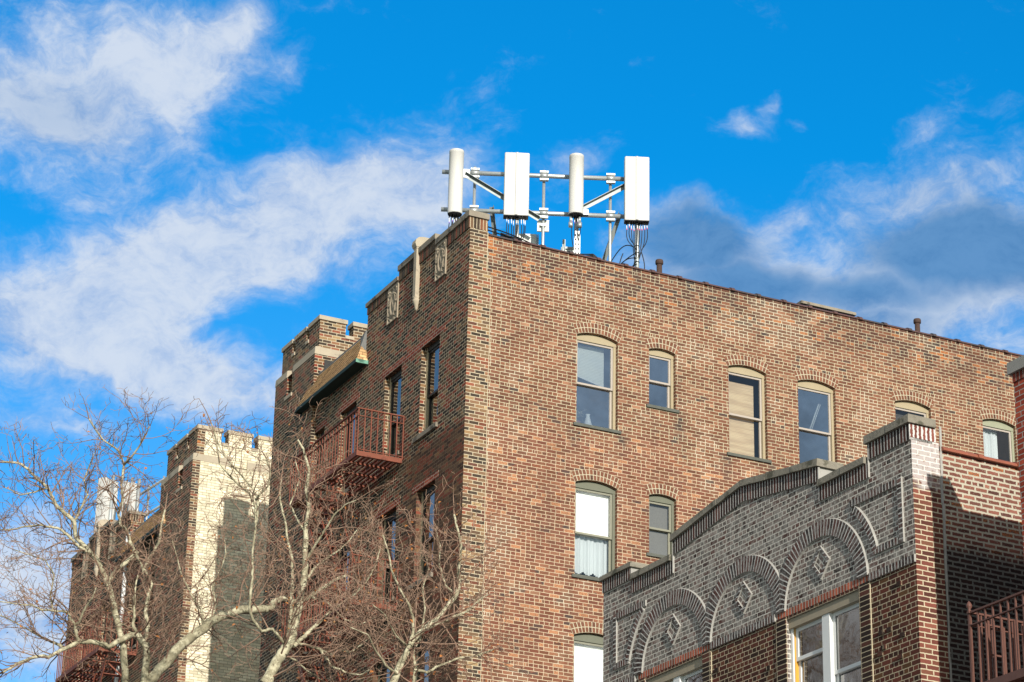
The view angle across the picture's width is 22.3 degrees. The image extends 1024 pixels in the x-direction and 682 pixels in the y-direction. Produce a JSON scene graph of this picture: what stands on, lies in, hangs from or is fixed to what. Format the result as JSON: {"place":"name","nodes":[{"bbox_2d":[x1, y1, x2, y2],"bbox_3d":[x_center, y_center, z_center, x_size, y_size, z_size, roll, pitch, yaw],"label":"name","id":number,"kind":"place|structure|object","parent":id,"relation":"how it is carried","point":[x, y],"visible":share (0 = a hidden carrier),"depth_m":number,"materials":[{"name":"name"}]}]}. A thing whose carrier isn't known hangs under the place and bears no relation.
{"place":"outdoors","nodes":[
{"label":"outdoors","id":0,"kind":"place"},
{"bbox_2d":[0,0,1023,681],"label":"sky","id":1,"kind":"structure","parent":0,"point":[186,186],"materials":[{"name":"blue"}]},
{"bbox_2d":[599,413,1023,681],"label":"row house","id":2,"kind":"structure","parent":0,"point":[893,552],"depth_m":34.34,"materials":[{"name":"brick"}]},
{"bbox_2d":[647,657,701,681],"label":"window","id":3,"kind":"structure","parent":2,"relation":"in","point":[682,673],"depth_m":37.27,"materials":[{"name":"white paint"}]},
{"bbox_2d":[788,590,861,681],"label":"window","id":4,"kind":"structure","parent":2,"relation":"in","point":[825,667],"depth_m":34.26,"materials":[{"name":"white paint"}]},
{"bbox_2d":[1007,355,1023,551],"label":"red house","id":5,"kind":"structure","parent":0,"point":[1015,369],"depth_m":31.27,"materials":[{"name":"brick"}]},
{"bbox_2d":[966,590,1023,681],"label":"fire escape","id":6,"kind":"object","parent":5,"relation":"attached to","point":[1016,674],"visible":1,"depth_m":29.55,"materials":[{"name":"brown paint"}]},
{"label":"pavement","id":7,"kind":"structure","parent":0,"visible":0},
{"bbox_2d":[64,424,272,681],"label":"apartment building","id":8,"kind":"structure","parent":7,"relation":"on","point":[204,463],"depth_m":61.43,"materials":[{"name":"brick"}]},
{"bbox_2d":[80,619,89,680],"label":"window","id":9,"kind":"structure","parent":8,"relation":"in","point":[88,619],"depth_m":67.52,"materials":[{"name":"brown metal"}]},
{"bbox_2d":[55,611,139,681],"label":"fire escape","id":10,"kind":"object","parent":8,"relation":"attached to","point":[74,667],"visible":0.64,"depth_m":63.84,"materials":[{"name":"red metal"}]},
{"bbox_2d":[96,604,110,675],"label":"window","id":11,"kind":"structure","parent":8,"relation":"in","point":[106,604],"depth_m":66.10,"materials":[{"name":"brown metal"}]},
{"bbox_2d":[94,475,117,532],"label":"panel antenna","id":12,"kind":"object","parent":8,"relation":"on","point":[110,512],"visible":0.21,"depth_m":69.14,"materials":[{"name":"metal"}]},
{"bbox_2d":[120,477,133,516],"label":"panel antenna","id":13,"kind":"object","parent":8,"relation":"on","point":[127,486],"visible":0.16,"depth_m":68.37,"materials":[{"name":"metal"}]},
{"bbox_2d":[128,479,140,510],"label":"panel antenna","id":14,"kind":"object","parent":8,"relation":"on","point":[134,504],"visible":0.23,"depth_m":67.41,"materials":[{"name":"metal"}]},
{"bbox_2d":[129,578,140,650],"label":"window","id":15,"kind":"structure","parent":8,"relation":"in","point":[138,581],"depth_m":64.03,"materials":[{"name":"brown metal"}]},
{"bbox_2d":[117,476,164,520],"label":"antenna frame","id":16,"kind":"object","parent":8,"relation":"on","point":[155,508],"visible":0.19,"depth_m":67.83,"materials":[{"name":"metal"}]},
{"bbox_2d":[0,385,394,681],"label":"plane tree","id":17,"kind":"object","parent":7,"relation":"on","point":[164,664],"visible":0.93,"depth_m":47.61,"materials":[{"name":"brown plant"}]},
{"bbox_2d":[166,390,418,681],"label":"plane tree","id":18,"kind":"object","parent":7,"relation":"on","point":[290,641],"visible":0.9,"depth_m":42.86,"materials":[{"name":"beige plant"}]},
{"bbox_2d":[300,471,532,681],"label":"plane tree","id":19,"kind":"object","parent":7,"relation":"on","point":[400,664],"visible":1,"depth_m":40.16,"materials":[{"name":"beige plant"}]},
{"bbox_2d":[258,209,1021,681],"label":"apartment building","id":20,"kind":"structure","parent":7,"relation":"on","point":[584,421],"depth_m":49.63,"materials":[{"name":"brick"}]},
{"bbox_2d":[303,572,316,653],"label":"window","id":21,"kind":"structure","parent":20,"relation":"in","point":[313,577],"depth_m":53.05,"materials":[{"name":"brown metal"}]},
{"bbox_2d":[315,431,323,511],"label":"window","id":22,"kind":"structure","parent":20,"relation":"in","point":[322,433],"depth_m":54.32,"materials":[{"name":"brown metal"}]},
{"bbox_2d":[329,544,349,638],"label":"window","id":23,"kind":"structure","parent":20,"relation":"in","point":[345,549],"depth_m":51.97,"materials":[{"name":"brown metal"}]},
{"bbox_2d":[280,407,404,681],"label":"fire escape","id":24,"kind":"object","parent":20,"relation":"attached to","point":[354,456],"visible":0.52,"depth_m":50.42,"materials":[{"name":"red metal"}]},
{"bbox_2d":[336,406,355,498],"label":"window","id":25,"kind":"structure","parent":20,"relation":"in","point":[345,490],"depth_m":53.05,"materials":[{"name":"brown metal"}]},
{"bbox_2d":[378,659,389,681],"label":"window","id":26,"kind":"structure","parent":20,"relation":"in","point":[379,666],"depth_m":49.11,"materials":[{"name":"brown metal"}]},
{"bbox_2d":[381,511,395,603],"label":"window","id":27,"kind":"structure","parent":20,"relation":"in","point":[390,519],"depth_m":50.03,"materials":[{"name":"brown metal"}]},
{"bbox_2d":[381,369,401,466],"bbox_3d":[-2.272,1.474,50.803,0.225,1.889,0.880,12,-25,-24],"label":"window","id":28,"kind":"structure","parent":20,"relation":"in","point":[398,375],"depth_m":51.14,"materials":[{"name":"brown metal"}]},
{"bbox_2d":[406,484,434,591],"bbox_3d":[-1.596,3.626,48.273,0.255,1.909,1.078,12,-25,-24],"label":"window","id":29,"kind":"structure","parent":20,"relation":"in","point":[425,493],"depth_m":48.49,"materials":[{"name":"brown metal"}]},
{"bbox_2d":[415,636,429,681],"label":"window","id":30,"kind":"structure","parent":20,"relation":"in","point":[419,653],"depth_m":47.57,"materials":[{"name":"brown metal"}]},
{"bbox_2d":[412,339,439,443],"bbox_3d":[-1.538,0.917,49.401,0.255,1.909,1.078,12,-25,-24],"label":"window","id":31,"kind":"structure","parent":20,"relation":"in","point":[428,427],"depth_m":49.58,"materials":[{"name":"brown metal"}]},
{"bbox_2d":[519,233,538,244],"bbox_3d":[0.293,-1.218,52.482,0.455,1.980,0.250,2,-23,-2],"label":"radio unit","id":32,"kind":"object","parent":20,"relation":"on","point":[532,238],"visible":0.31,"depth_m":52.71,"materials":[{"name":"metal"}]},
{"bbox_2d":[441,167,623,260],"bbox_3d":[0.535,-1.806,52.692,4.030,3.235,1.453,2,-23,-2],"label":"antenna frame","id":33,"kind":"object","parent":20,"relation":"on","point":[543,213],"visible":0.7,"depth_m":52.51,"materials":[{"name":"metal"}]},
{"bbox_2d":[447,148,463,227],"bbox_3d":[-1.141,-2.195,52.037,0.388,3.385,0.704,5,-23,-8],"label":"tube antenna","id":34,"kind":"object","parent":33,"relation":"attached to","point":[455,181],"visible":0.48,"depth_m":52.08,"materials":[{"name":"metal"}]},
{"bbox_2d":[503,152,529,237],"bbox_3d":[0.063,-2.142,52.135,0.502,3.410,0.571,2,-23,-2],"label":"panel antenna","id":35,"kind":"object","parent":33,"relation":"attached to","point":[516,188],"visible":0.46,"depth_m":52.23,"materials":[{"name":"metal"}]},
{"bbox_2d":[537,220,548,231],"bbox_3d":[0.629,-2.338,52.404,0.235,0.250,0.115,2,-23,-2],"label":"radio unit","id":36,"kind":"object","parent":33,"relation":"attached to","point":[540,224],"visible":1,"depth_m":52.40,"materials":[{"name":"metal"}]},
{"bbox_2d":[568,153,583,252],"bbox_3d":[1.279,-2.120,52.101,0.336,3.392,0.639,3,-23,-5],"label":"tube antenna","id":37,"kind":"object","parent":33,"relation":"attached to","point":[576,178],"visible":0.62,"depth_m":52.14,"materials":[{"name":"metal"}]},
{"bbox_2d":[611,156,648,268],"bbox_3d":[2.336,-2.018,52.341,0.659,3.430,1.022,12,-25,-24],"label":"panel antenna","id":38,"kind":"object","parent":33,"relation":"attached to","point":[636,191],"visible":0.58,"depth_m":52.28,"materials":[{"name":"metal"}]},
{"bbox_2d":[488,226,596,257],"bbox_3d":[0.468,-1.732,50.583,2.913,0.486,0.385,12,-25,-24],"label":"cable run","id":39,"kind":"object","parent":20,"relation":"on","point":[521,239],"visible":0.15,"depth_m":50.25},
{"bbox_2d":[561,239,573,251],"bbox_3d":[1.147,-1.195,52.194,0.340,1.750,0.250,2,-23,-2],"label":"radio unit","id":40,"kind":"object","parent":20,"relation":"on","point":[563,248],"visible":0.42,"depth_m":52.37,"materials":[{"name":"metal"}]},
{"bbox_2d":[573,634,602,681],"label":"window","id":41,"kind":"structure","parent":20,"relation":"in","point":[588,648],"depth_m":47.15,"materials":[{"name":"white metal"}]},
{"bbox_2d":[571,482,614,581],"bbox_3d":[1.500,3.549,48.035,1.008,1.943,0.321,12,-25,-24],"label":"window","id":42,"kind":"structure","parent":20,"relation":"in","point":[594,502],"depth_m":48.16,"materials":[{"name":"white metal"}]},
{"bbox_2d":[573,334,620,433],"bbox_3d":[1.501,0.853,49.284,1.008,1.948,0.582,12,-25,-24],"label":"window","id":43,"kind":"structure","parent":20,"relation":"in","point":[590,361],"depth_m":49.40,"materials":[{"name":"wood"}]},
{"bbox_2d":[655,259,662,272],"bbox_3d":[2.901,-1.175,51.059,0.160,0.910,0.156,12,-25,-24],"label":"vent pipe","id":44,"kind":"object","parent":20,"relation":"on","point":[659,263],"visible":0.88,"depth_m":51.14,"materials":[{"name":"brown metal"}]},
{"bbox_2d":[646,495,673,557],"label":"window","id":45,"kind":"structure","parent":20,"relation":"in","point":[661,509],"depth_m":48.82,"materials":[{"name":"grey metal"}]},
{"bbox_2d":[646,350,679,413],"bbox_3d":[2.851,0.764,49.829,0.712,1.265,0.225,12,-25,-24],"label":"window","id":46,"kind":"structure","parent":20,"relation":"in","point":[655,354],"depth_m":49.94,"materials":[{"name":"wood"}]},
{"bbox_2d":[727,366,771,463],"bbox_3d":[4.546,1.420,50.496,0.993,1.944,0.265,12,-25,-24],"label":"window","id":47,"kind":"structure","parent":20,"relation":"in","point":[741,411],"depth_m":50.60,"materials":[{"name":"metal"}]},
{"bbox_2d":[798,381,834,461],"bbox_3d":[5.904,1.747,51.289,0.878,1.887,0.361,12,-25,-24],"label":"window","id":48,"kind":"structure","parent":20,"relation":"in","point":[814,387],"depth_m":51.40,"materials":[{"name":"metal"}]},
{"bbox_2d":[797,300,855,315],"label":"skylight curb","id":49,"kind":"structure","parent":20,"relation":"on","point":[824,307],"depth_m":52.78,"materials":[{"name":"metal"}]},
{"bbox_2d":[895,402,928,419],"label":"window","id":50,"kind":"structure","parent":20,"relation":"in","point":[905,408],"depth_m":52.41,"materials":[{"name":"metal"}]},
{"bbox_2d":[913,318,920,331],"bbox_3d":[8.380,-0.028,53.533,0.160,0.910,0.156,12,-25,-24],"label":"vent pipe","id":51,"kind":"object","parent":20,"relation":"on","point":[917,322],"visible":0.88,"depth_m":53.61,"materials":[{"name":"brown metal"}]},
{"bbox_2d":[982,420,1014,461],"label":"window","id":52,"kind":"structure","parent":20,"relation":"in","point":[990,427],"depth_m":53.24,"materials":[{"name":"metal"}]}
]}

